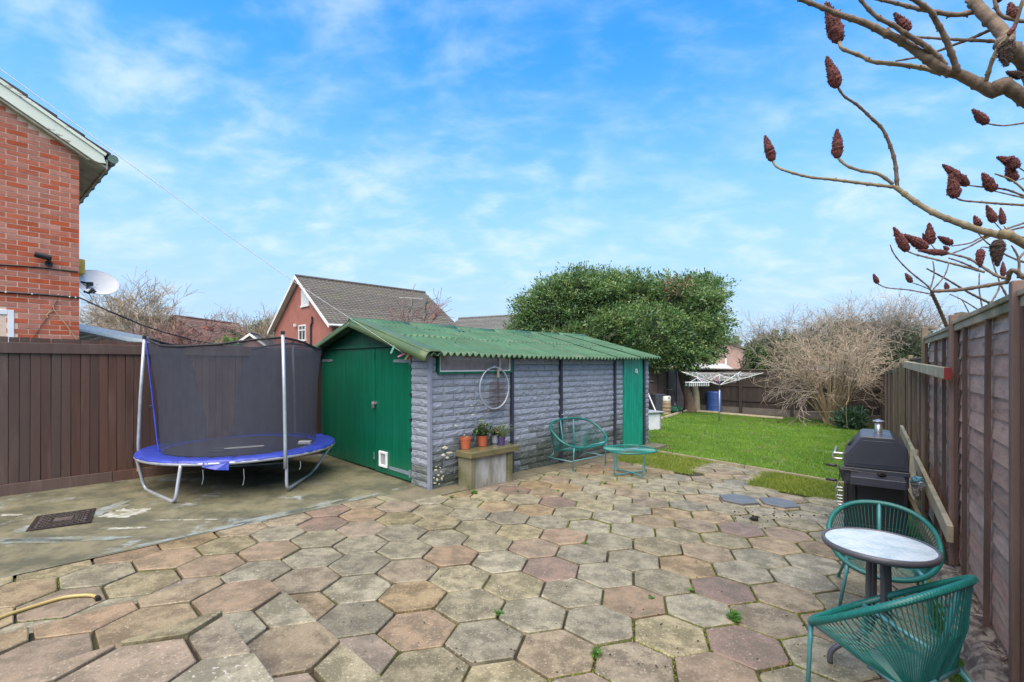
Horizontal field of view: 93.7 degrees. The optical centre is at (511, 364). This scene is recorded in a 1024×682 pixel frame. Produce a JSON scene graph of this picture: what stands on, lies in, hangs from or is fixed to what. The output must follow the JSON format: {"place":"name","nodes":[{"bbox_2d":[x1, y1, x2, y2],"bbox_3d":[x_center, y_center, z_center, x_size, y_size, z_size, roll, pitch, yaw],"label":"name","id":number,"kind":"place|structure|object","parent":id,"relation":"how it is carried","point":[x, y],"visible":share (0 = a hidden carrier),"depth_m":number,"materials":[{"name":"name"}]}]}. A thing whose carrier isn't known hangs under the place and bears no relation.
{"place":"outdoors","nodes":[
{"label":"outdoors","id":0,"kind":"place"},
{"bbox_2d":[0,452,418,577],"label":"concrete drive","id":1,"kind":"structure","parent":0,"point":[130,514],"depth_m":5.33,"materials":[{"name":"beige concrete"}]},
{"bbox_2d":[26,508,95,531],"bbox_3d":[-4.459,1.536,4.773,0.452,0.014,0.539,0,0,-37],"label":"manhole cover","id":2,"kind":"object","parent":1,"relation":"on","point":[48,521],"visible":1,"depth_m":4.74,"materials":[{"name":"metal"}]},
{"bbox_2d":[133,331,334,502],"bbox_3d":[-3.691,0.576,6.498,2.428,1.975,2.666,0,0,0],"label":"trampoline","id":3,"kind":"object","parent":1,"relation":"on","point":[223,406],"visible":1,"depth_m":5.81,"materials":[{"name":"black fabric"}]},
{"bbox_2d":[13,408,682,578],"bbox_3d":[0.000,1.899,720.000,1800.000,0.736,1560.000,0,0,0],"label":"ground","id":4,"kind":"structure","parent":0,"point":[14,576],"depth_m":4.10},
{"bbox_2d":[0,77,118,342],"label":"brick house","id":5,"kind":"structure","parent":4,"relation":"on","point":[54,169],"depth_m":7.08,"materials":[{"name":"red brick"}]},
{"bbox_2d":[0,309,13,341],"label":"window","id":6,"kind":"structure","parent":5,"relation":"in","point":[10,313],"depth_m":6.85,"materials":[{"name":"white plastic"}]},
{"bbox_2d":[0,264,77,271],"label":"wall cable","id":7,"kind":"object","parent":5,"relation":"attached to","point":[38,267],"depth_m":7.05,"materials":[{"name":"black plastic"}]},
{"bbox_2d":[34,252,52,265],"bbox_3d":[-6.900,-1.552,7.073,0.128,0.181,0.210,0,0,40],"label":"security camera","id":8,"kind":"object","parent":5,"relation":"attached to","point":[48,258],"visible":1,"depth_m":7.06,"materials":[{"name":"black plastic"}]},
{"bbox_2d":[30,300,57,342],"bbox_3d":[-6.936,-0.637,7.110,0.009,0.669,0.305,0,0,40],"label":"thin wire","id":9,"kind":"object","parent":5,"relation":"attached to","point":[44,321],"visible":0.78,"depth_m":7.11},
{"bbox_2d":[53,305,76,338],"bbox_3d":[-6.771,-0.613,7.292,0.011,0.547,0.302,0,0,40],"label":"tied string","id":10,"kind":"object","parent":5,"relation":"hanging from","point":[64,322],"visible":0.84,"depth_m":7.27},
{"bbox_2d":[79,259,84,274],"bbox_3d":[-6.887,-1.550,7.652,0.220,0.240,0.100,0,0,40],"label":"alarm box","id":11,"kind":"object","parent":5,"relation":"attached to","point":[81,266],"visible":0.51,"depth_m":7.59,"materials":[{"name":"yellow plastic"}]},
{"bbox_2d":[79,270,119,300],"bbox_3d":[-6.682,-1.277,7.735,0.484,0.545,0.507,0,0,0],"label":"satellite dish","id":12,"kind":"object","parent":5,"relation":"attached to","point":[97,282],"visible":0.94,"depth_m":7.78,"materials":[{"name":"metal"}]},
{"bbox_2d":[0,291,210,342],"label":"wall cable","id":13,"kind":"object","parent":5,"relation":"attached to","point":[104,309],"depth_m":7.55,"materials":[{"name":"black plastic"}]},
{"bbox_2d":[79,324,147,344],"bbox_3d":[-8.919,0.442,10.718,4.459,2.415,5.767,0,0,-25],"label":"conservatory","id":14,"kind":"object","parent":4,"relation":"on","point":[89,332],"visible":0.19,"depth_m":9.78,"materials":[{"name":"white plastic"}]},
{"bbox_2d":[90,315,169,332],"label":"grey roof house","id":15,"kind":"structure","parent":4,"relation":"on","point":[128,321],"depth_m":42.31,"materials":[{"name":"tile"}]},
{"bbox_2d":[79,267,201,342],"bbox_3d":[-28.168,-2.818,35.680,9.114,9.038,8.775,0,0,-31],"label":"bare tree","id":16,"kind":"object","parent":4,"relation":"on","point":[121,308],"visible":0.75,"depth_m":35.30,"materials":[{"name":"brown plant"}]},
{"bbox_2d":[0,336,322,496],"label":"board fence","id":17,"kind":"object","parent":4,"relation":"on","point":[68,413],"visible":0.49,"depth_m":5.97,"materials":[{"name":"brown wood"}]},
{"bbox_2d":[129,312,239,343],"bbox_3d":[-19.544,-0.744,27.513,6.443,4.888,7.818,0,0,-35],"label":"bare tree","id":18,"kind":"object","parent":4,"relation":"on","point":[179,330],"visible":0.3,"depth_m":27.04,"materials":[{"name":"brown plant"}]},
{"bbox_2d":[147,314,246,343],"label":"pink house","id":19,"kind":"structure","parent":4,"relation":"on","point":[201,322],"depth_m":41.79,"materials":[{"name":"brick"}]},
{"bbox_2d":[212,334,237,342],"bbox_3d":[-20.274,-0.257,34.027,2.262,3.812,1.853,0,0,0],"label":"hedge","id":20,"kind":"object","parent":4,"relation":"on","point":[225,338],"visible":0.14,"depth_m":33.75,"materials":[{"name":"green plant"}]},
{"bbox_2d":[205,303,254,329],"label":"bare tree","id":21,"kind":"object","parent":4,"relation":"on","point":[226,317],"visible":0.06,"depth_m":47.62,"materials":[{"name":"brown plant"}]},
{"bbox_2d":[221,326,242,337],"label":"hedge","id":22,"kind":"object","parent":4,"relation":"on","point":[232,332],"visible":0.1,"depth_m":43.89,"materials":[{"name":"green plant"}]},
{"bbox_2d":[214,300,277,338],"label":"bare tree","id":23,"kind":"object","parent":4,"relation":"on","point":[262,331],"visible":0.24,"depth_m":44.57,"materials":[{"name":"brown plant"}]},
{"bbox_2d":[240,332,265,339],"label":"dormer house","id":24,"kind":"structure","parent":4,"relation":"on","point":[251,335],"depth_m":41.92,"materials":[{"name":"white brick"}]},
{"bbox_2d":[242,316,269,334],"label":"hedge","id":25,"kind":"object","parent":4,"relation":"on","point":[255,324],"visible":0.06,"depth_m":49.44,"materials":[{"name":"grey plant"}]},
{"bbox_2d":[368,284,453,324],"bbox_3d":[-5.552,-1.327,27.694,4.570,6.228,5.853,0,0,0],"label":"bare tree","id":26,"kind":"object","parent":4,"relation":"on","point":[430,307],"visible":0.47,"depth_m":26.71,"materials":[{"name":"brown plant"}]},
{"bbox_2d":[455,314,519,330],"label":"bungalow","id":27,"kind":"object","parent":4,"relation":"on","point":[492,322],"visible":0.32,"depth_m":40.46,"materials":[{"name":"grey brick"}]},
{"bbox_2d":[314,317,666,489],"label":"garden shed","id":28,"kind":"structure","parent":4,"relation":"on","point":[419,414],"depth_m":7.49,"materials":[{"name":"concrete"}]},
{"bbox_2d":[0,69,406,355],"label":"overhead cable","id":29,"kind":"object","parent":28,"relation":"attached to","point":[177,198],"visible":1,"depth_m":3.90,"materials":[{"name":"grey rubber"}]},
{"bbox_2d":[321,348,374,468],"bbox_3d":[-2.723,0.661,7.868,0.054,1.812,1.913,0,0,-45],"label":"door","id":30,"kind":"structure","parent":28,"relation":"in","point":[348,376],"depth_m":7.74,"materials":[{"name":"green paint"}]},
{"bbox_2d":[372,347,412,480],"bbox_3d":[-1.723,0.669,6.847,1.065,1.828,0.084,0,0,45],"label":"door","id":31,"kind":"structure","parent":28,"relation":"in","point":[393,384],"depth_m":6.82,"materials":[{"name":"green paint"}]},
{"bbox_2d":[436,355,511,373],"bbox_3d":[-0.503,-0.014,6.776,1.360,0.278,0.080,0,0,-45],"label":"window","id":32,"kind":"structure","parent":28,"relation":"in","point":[446,364],"depth_m":6.68,"materials":[{"name":"white glass"}]},
{"bbox_2d":[479,365,509,409],"bbox_3d":[-0.259,0.326,6.930,0.595,0.651,0.048,0,0,-45],"label":"metal hoop","id":33,"kind":"object","parent":28,"relation":"attached to","point":[503,403],"visible":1,"depth_m":6.89,"materials":[{"name":"silver metal"}]},
{"bbox_2d":[490,358,504,410],"bbox_3d":[-0.204,0.273,6.974,0.029,0.783,0.314,0,0,45],"label":"barbecue grill basket","id":34,"kind":"object","parent":28,"relation":"hanging from","point":[497,389],"visible":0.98,"depth_m":6.96,"materials":[{"name":"metal"}]},
{"bbox_2d":[625,359,642,446],"bbox_3d":[2.477,0.758,9.751,0.694,1.806,0.041,0,0,-45],"label":"side door","id":35,"kind":"structure","parent":28,"relation":"in","point":[633,368],"depth_m":9.77,"materials":[{"name":"teal paint"}]},
{"bbox_2d":[503,260,743,411],"bbox_3d":[4.307,-1.143,19.554,9.908,6.414,4.983,0,0,0],"label":"evergreen tree","id":36,"kind":"object","parent":4,"relation":"on","point":[677,322],"visible":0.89,"depth_m":18.76,"materials":[{"name":"green plant"}]},
{"bbox_2d":[648,367,684,409],"bbox_3d":[5.349,0.990,18.795,0.100,2.136,7.590,0,0,40],"label":"lap fence","id":37,"kind":"object","parent":4,"relation":"on","point":[668,379],"visible":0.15,"depth_m":20.12,"materials":[{"name":"wood"}]},
{"bbox_2d":[650,341,746,369],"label":"pink rendered house","id":38,"kind":"structure","parent":4,"relation":"on","point":[732,361],"depth_m":43.83,"materials":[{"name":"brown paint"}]},
{"bbox_2d":[687,363,734,369],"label":"garage roof","id":39,"kind":"structure","parent":4,"relation":"on","point":[723,366],"depth_m":30.00,"materials":[{"name":"white plastic"}]},
{"bbox_2d":[738,337,773,368],"bbox_3d":[11.474,0.394,22.532,1.434,3.478,1.305,0,0,32],"label":"background bush","id":40,"kind":"object","parent":4,"relation":"on","point":[757,350],"visible":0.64,"depth_m":22.34,"materials":[{"name":"green plant"}]},
{"bbox_2d":[727,302,846,368],"bbox_3d":[13.180,-0.529,23.074,6.468,5.344,4.457,0,0,0],"label":"background bush","id":41,"kind":"object","parent":4,"relation":"on","point":[776,337],"visible":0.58,"depth_m":22.60,"materials":[{"name":"brown plant"}]},
{"bbox_2d":[694,368,880,421],"bbox_3d":[10.365,1.141,18.651,6.414,2.026,0.125,0,0,35],"label":"back fence","id":42,"kind":"object","parent":4,"relation":"on","point":[743,396],"visible":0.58,"depth_m":18.92,"materials":[{"name":"wood"}]},
{"bbox_2d":[791,293,884,360],"bbox_3d":[16.937,-0.787,24.390,5.830,6.047,4.605,0,0,0],"label":"background bush","id":43,"kind":"object","parent":4,"relation":"on","point":[836,322],"visible":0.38,"depth_m":24.40,"materials":[{"name":"brown plant"}]},
{"bbox_2d":[728,329,960,373],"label":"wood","id":44,"kind":"object","parent":4,"relation":"on","point":[776,331],"depth_m":91.45,"materials":[{"name":"brown plant"}]},
{"bbox_2d":[824,405,874,429],"bbox_3d":[10.394,1.736,14.718,1.586,1.022,1.052,0,0,-39],"label":"green bush","id":45,"kind":"object","parent":4,"relation":"on","point":[857,418],"visible":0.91,"depth_m":14.50,"materials":[{"name":"green plant"}]},
{"bbox_2d":[828,287,962,370],"bbox_3d":[18.035,-0.742,22.075,5.654,5.956,5.362,0,0,0],"label":"background bush","id":46,"kind":"object","parent":4,"relation":"on","point":[911,345],"visible":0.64,"depth_m":21.85,"materials":[{"name":"grey plant"}]},
{"bbox_2d":[880,280,1023,681],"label":"panel fence","id":47,"kind":"object","parent":4,"relation":"on","point":[964,429],"visible":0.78,"depth_m":3.18,"materials":[{"name":"brown wood"}]},
{"bbox_2d":[903,361,948,378],"bbox_3d":[4.623,0.035,5.437,0.045,0.167,4.022,0,0,36],"label":"timber rail","id":48,"kind":"object","parent":47,"relation":"attached to","point":[934,370],"visible":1,"depth_m":4.76,"materials":[{"name":"grey wood"}]},
{"bbox_2d":[944,368,951,379],"bbox_3d":[3.448,0.071,3.797,0.047,0.095,0.014,0,0,36],"label":"red board end","id":49,"kind":"object","parent":48,"relation":"attached to","point":[947,373],"visible":1,"depth_m":3.79,"materials":[{"name":"red wood"}]},
{"bbox_2d":[900,425,953,542],"bbox_3d":[4.772,1.163,5.651,0.040,0.394,4.907,0,0,36],"label":"timber rail","id":50,"kind":"object","parent":47,"relation":"attached to","point":[944,521],"visible":1,"depth_m":4.42,"materials":[{"name":"beige wood"}]},
{"bbox_2d":[908,449,918,503],"bbox_3d":[4.821,1.350,5.770,0.233,0.659,0.090,0,0,-39],"label":"leaning lath","id":51,"kind":"object","parent":50,"relation":"attached to","point":[912,469],"visible":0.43,"depth_m":5.79,"materials":[{"name":"beige wood"}]},
{"bbox_2d":[910,475,924,497],"bbox_3d":[4.086,1.246,4.837,0.117,0.244,0.206,0,0,36],"label":"tied rag","id":52,"kind":"object","parent":50,"relation":"hanging from","point":[917,483],"visible":1,"depth_m":4.85,"materials":[{"name":"fabric"}]},
{"bbox_2d":[267,274,458,345],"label":"brick house","id":53,"kind":"structure","parent":0,"point":[304,315],"depth_m":34.59,"materials":[{"name":"tile"}]},
{"bbox_2d":[298,324,306,340],"bbox_3d":[-14.734,-2.208,33.683,1.324,1.155,0.120,0,0,44],"label":"window","id":54,"kind":"structure","parent":53,"relation":"in","point":[301,328],"depth_m":33.67,"materials":[{"name":"white paint"}]},
{"bbox_2d":[300,288,309,307],"bbox_3d":[-14.370,-4.604,33.326,1.386,1.211,0.120,0,0,44],"label":"window","id":55,"kind":"structure","parent":53,"relation":"in","point":[304,300],"depth_m":33.41,"materials":[{"name":"white paint"}]},
{"bbox_2d":[0,451,948,681],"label":"patio","id":56,"kind":"structure","parent":0,"point":[368,551],"depth_m":3.70,"materials":[{"name":"stone"}]},
{"bbox_2d":[0,593,101,618],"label":"garden hose","id":57,"kind":"object","parent":56,"relation":"on","point":[96,597],"visible":1,"depth_m":3.18,"materials":[{"name":"yellow plastic"}]},
{"bbox_2d":[0,566,386,681],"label":"patio step","id":58,"kind":"object","parent":56,"relation":"on","point":[285,637],"visible":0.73,"depth_m":2.49,"materials":[{"name":"stone"}]},
{"bbox_2d":[0,610,275,681],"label":"patio step","id":59,"kind":"object","parent":58,"relation":"on","point":[211,647],"visible":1,"depth_m":1.98,"materials":[{"name":"stone"}]},
{"bbox_2d":[15,461,836,681],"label":"joint moss","id":60,"kind":"object","parent":56,"relation":"on","point":[632,638],"visible":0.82,"depth_m":3.38,"materials":[{"name":"green plant"}]},
{"bbox_2d":[456,443,518,489],"bbox_3d":[-0.326,1.403,6.635,0.906,0.523,0.326,0,0,-45],"label":"stone bench","id":61,"kind":"object","parent":56,"relation":"on","point":[483,466],"visible":0.85,"depth_m":6.47,"materials":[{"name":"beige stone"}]},
{"bbox_2d":[460,436,471,448],"bbox_3d":[-0.631,1.059,6.535,0.160,0.166,0.160,0,0,0],"label":"plant pot","id":62,"kind":"object","parent":61,"relation":"on","point":[465,441],"visible":1,"depth_m":6.48,"materials":[{"name":"ceramic"}]},
{"bbox_2d":[472,418,494,445],"bbox_3d":[-0.435,0.947,6.737,0.377,0.390,0.376,0,0,-37],"label":"plant pot","id":63,"kind":"object","parent":61,"relation":"on","point":[481,432],"visible":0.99,"depth_m":6.69,"materials":[{"name":"ceramic"}]},
{"bbox_2d":[491,427,500,442],"bbox_3d":[-0.249,1.022,6.989,0.250,0.239,0.218,0,0,34],"label":"plant pot","id":64,"kind":"object","parent":61,"relation":"on","point":[494,435],"visible":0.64,"depth_m":6.95,"materials":[{"name":"white ceramic"}]},
{"bbox_2d":[492,422,514,444],"bbox_3d":[-0.128,0.985,6.837,0.348,0.312,0.292,0,0,0],"label":"plant pot","id":65,"kind":"object","parent":61,"relation":"on","point":[501,438],"visible":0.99,"depth_m":6.78,"materials":[{"name":"purple plastic"}]},
{"bbox_2d":[494,609,503,615],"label":"weed","id":66,"kind":"object","parent":56,"relation":"on","point":[500,613],"visible":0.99,"depth_m":3.17,"materials":[{"name":"green plant"}]},
{"bbox_2d":[116,487,899,677],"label":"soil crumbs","id":67,"kind":"object","parent":56,"relation":"on","point":[565,624],"visible":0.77,"depth_m":3.09,"materials":[{"name":"brown soil"}]},
{"bbox_2d":[547,417,607,471],"bbox_3d":[1.051,1.284,7.929,1.156,0.776,0.753,0,0,-41],"label":"woven loveseat","id":68,"kind":"object","parent":56,"relation":"on","point":[583,446],"visible":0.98,"depth_m":7.95,"materials":[{"name":"teal plastic"}]},
{"bbox_2d":[591,645,602,657],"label":"weed","id":69,"kind":"object","parent":56,"relation":"on","point":[597,651],"visible":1,"depth_m":2.75,"materials":[{"name":"green plant"}]},
{"bbox_2d":[603,444,656,476],"bbox_3d":[1.810,1.487,7.390,0.755,0.390,0.755,0,0,-20],"label":"woven coffee table","id":70,"kind":"object","parent":56,"relation":"on","point":[619,449],"visible":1,"depth_m":7.35,"materials":[{"name":"teal plastic"}]},
{"bbox_2d":[612,451,843,500],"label":"verge grass","id":71,"kind":"structure","parent":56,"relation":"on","point":[774,479],"depth_m":7.35,"materials":[{"name":"green plant"}]},
{"bbox_2d":[725,609,742,624],"bbox_3d":[1.462,1.667,3.174,0.118,0.092,0.126,0,0,26],"label":"weed","id":72,"kind":"object","parent":56,"relation":"on","point":[734,616],"visible":0.98,"depth_m":3.16,"materials":[{"name":"green plant"}]},
{"bbox_2d":[718,508,822,528],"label":"charcoal crumbs","id":73,"kind":"object","parent":56,"relation":"on","point":[754,518],"visible":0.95,"depth_m":5.31,"materials":[{"name":"black"}]},
{"bbox_2d":[826,419,910,535],"bbox_3d":[3.757,1.166,5.094,0.698,1.145,0.996,0,0,36],"label":"barbecue","id":74,"kind":"object","parent":56,"relation":"on","point":[869,454],"visible":0.9,"depth_m":4.87,"materials":[{"name":"black metal"}]},
{"bbox_2d":[821,527,942,666],"bbox_3d":[2.035,1.337,2.665,0.536,0.698,0.536,0,0,0],"label":"bistro table","id":75,"kind":"object","parent":56,"relation":"on","point":[885,550],"visible":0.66,"depth_m":2.64,"materials":[{"name":"white glass"}]},
{"bbox_2d":[826,500,944,634],"bbox_3d":[2.635,1.364,3.427,0.656,0.691,0.734,0,0,34],"label":"woven chair","id":76,"kind":"object","parent":56,"relation":"on","point":[925,575],"visible":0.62,"depth_m":3.40,"materials":[{"name":"teal plastic"}]},
{"bbox_2d":[806,574,978,681],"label":"woven chair","id":77,"kind":"object","parent":56,"relation":"on","point":[942,665],"visible":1,"depth_m":2.16,"materials":[{"name":"teal plastic"}]},
{"bbox_2d":[763,0,1023,326],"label":"sumac tree","id":78,"kind":"object","parent":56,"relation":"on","point":[1007,48],"visible":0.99,"depth_m":3.10,"materials":[{"name":"brown plant"}]},
{"bbox_2d":[908,491,936,547],"bbox_3d":[3.880,1.455,4.599,0.035,0.386,1.480,0,0,29],"label":"loose plank","id":79,"kind":"object","parent":56,"relation":"on","point":[912,505],"visible":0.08,"depth_m":4.48,"materials":[{"name":"brown wood"}]},
{"bbox_2d":[908,514,964,681],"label":"moss strip","id":80,"kind":"object","parent":56,"relation":"on","point":[914,530],"visible":0.06,"depth_m":4.94,"materials":[{"name":"green plant"}]},
{"bbox_2d":[912,568,965,681],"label":"kerb moss","id":81,"kind":"object","parent":80,"relation":"on","point":[958,676],"visible":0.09,"depth_m":3.11,"materials":[{"name":"green plant"}]},
{"bbox_2d":[930,564,1008,681],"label":"rock faced kerb","id":82,"kind":"object","parent":56,"relation":"on","point":[980,660],"visible":0.38,"depth_m":2.71,"materials":[{"name":"grey stone"}]},
{"bbox_2d":[943,542,1008,681],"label":"dry litter","id":83,"kind":"object","parent":82,"relation":"on","point":[995,639],"visible":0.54,"depth_m":2.87,"materials":[{"name":"brown plant"}]},
{"bbox_2d":[0,0,1023,346],"label":"sky","id":84,"kind":"structure","parent":0,"point":[470,150],"materials":[{"name":"blue"}]},
{"bbox_2d":[648,412,884,481],"bbox_3d":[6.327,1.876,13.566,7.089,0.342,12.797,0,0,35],"label":"lawn","id":85,"kind":"structure","parent":0,"point":[765,456],"depth_m":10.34,"materials":[{"name":"green plant"}]},
{"bbox_2d":[648,410,663,429],"bbox_3d":[3.541,1.541,13.277,1.100,0.500,0.740,0,0,-28],"label":"storage box","id":86,"kind":"object","parent":85,"relation":"on","point":[654,421],"visible":0.24,"depth_m":13.14,"materials":[{"name":"white plastic"}]},
{"bbox_2d":[649,393,664,413],"bbox_3d":[5.508,1.489,18.271,0.468,0.800,0.468,0,0,-23],"label":"wheeled bin","id":87,"kind":"object","parent":85,"relation":"on","point":[657,399],"visible":0.76,"depth_m":18.08,"materials":[{"name":"grey plastic"}]},
{"bbox_2d":[662,396,670,414],"bbox_3d":[5.841,1.540,18.175,0.360,0.710,0.360,0,0,0],"label":"beige keg","id":88,"kind":"object","parent":85,"relation":"on","point":[666,406],"visible":0.88,"depth_m":18.03,"materials":[{"name":"white paint"}]},
{"bbox_2d":[664,389,682,412],"bbox_3d":[6.242,1.424,18.608,0.480,0.982,1.174,0,0,34],"label":"lawn mower","id":89,"kind":"object","parent":85,"relation":"on","point":[675,407],"visible":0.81,"depth_m":18.67,"materials":[{"name":"green plastic"}]},
{"bbox_2d":[661,409,687,419],"bbox_3d":[5.858,1.859,17.572,0.120,0.241,5.454,0,0,31],"label":"log edging","id":90,"kind":"object","parent":85,"relation":"on","point":[670,415],"visible":0.58,"depth_m":17.44,"materials":[{"name":"beige wood"}]},
{"bbox_2d":[697,410,718,412],"bbox_3d":[7.782,1.927,19.560,1.223,0.134,0.120,0,0,36],"label":"log edging","id":91,"kind":"object","parent":85,"relation":"on","point":[708,411],"visible":0.61,"depth_m":19.39,"materials":[{"name":"beige wood"}]},
{"bbox_2d":[673,453,743,467],"bbox_3d":[3.499,1.727,8.640,0.028,0.088,1.331,0,0,-41],"label":"timber edging","id":92,"kind":"object","parent":85,"relation":"on","point":[729,463],"visible":0.5,"depth_m":8.46,"materials":[{"name":"beige wood"}]},
{"bbox_2d":[683,372,761,420],"bbox_3d":[6.960,1.073,16.100,2.027,1.647,2.027,0,0,7],"label":"rotary clothes line","id":93,"kind":"object","parent":85,"relation":"on","point":[719,377],"visible":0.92,"depth_m":16.07,"materials":[{"name":"metal"}]},
{"bbox_2d":[685,374,709,385],"bbox_3d":[5.897,0.493,15.270,0.720,0.380,0.240,0,0,-11],"label":"peg hanger","id":94,"kind":"object","parent":93,"relation":"hanging from","point":[691,382],"visible":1,"depth_m":15.18,"materials":[{"name":"white plastic"}]},
{"bbox_2d":[720,412,783,418],"bbox_3d":[8.956,1.936,18.037,0.120,0.136,2.267,0,0,-43],"label":"log edging","id":95,"kind":"object","parent":85,"relation":"on","point":[750,415],"visible":0.61,"depth_m":17.93,"materials":[{"name":"beige wood"}]},
{"bbox_2d":[745,465,836,481],"bbox_3d":[4.380,1.747,7.618,0.028,0.090,1.331,0,0,-41],"label":"timber edging","id":96,"kind":"object","parent":85,"relation":"on","point":[757,468],"visible":0.5,"depth_m":7.73,"materials":[{"name":"beige wood"}]},
{"bbox_2d":[738,300,912,425],"bbox_3d":[10.514,0.006,15.998,4.978,4.039,4.748,0,0,-37],"label":"bare shrub","id":97,"kind":"object","parent":85,"relation":"on","point":[841,393],"visible":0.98,"depth_m":15.70,"materials":[{"name":"brown plant"}]},
{"bbox_2d":[671,411,882,427],"bbox_3d":[7.816,1.944,16.160,8.174,0.196,8.383,0,0,40],"label":"soil border","id":98,"kind":"object","parent":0,"point":[780,416],"visible":0.11,"depth_m":18.13,"materials":[{"name":"brown soil"}]},
{"bbox_2d":[706,391,721,411],"bbox_3d":[8.422,1.542,19.998,0.624,0.870,0.624,0,0,0],"label":"blue barrel","id":99,"kind":"object","parent":98,"relation":"on","point":[712,400],"visible":0.85,"depth_m":19.75,"materials":[{"name":"blue plastic"}]},
{"bbox_2d":[877,472,886,476],"bbox_3d":[3.639,1.084,4.726,0.098,0.051,0.059,0,0,0],"label":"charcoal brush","id":100,"kind":"object","parent":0,"point":[881,474],"visible":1,"depth_m":4.71,"materials":[{"name":"black plastic"}]}
]}

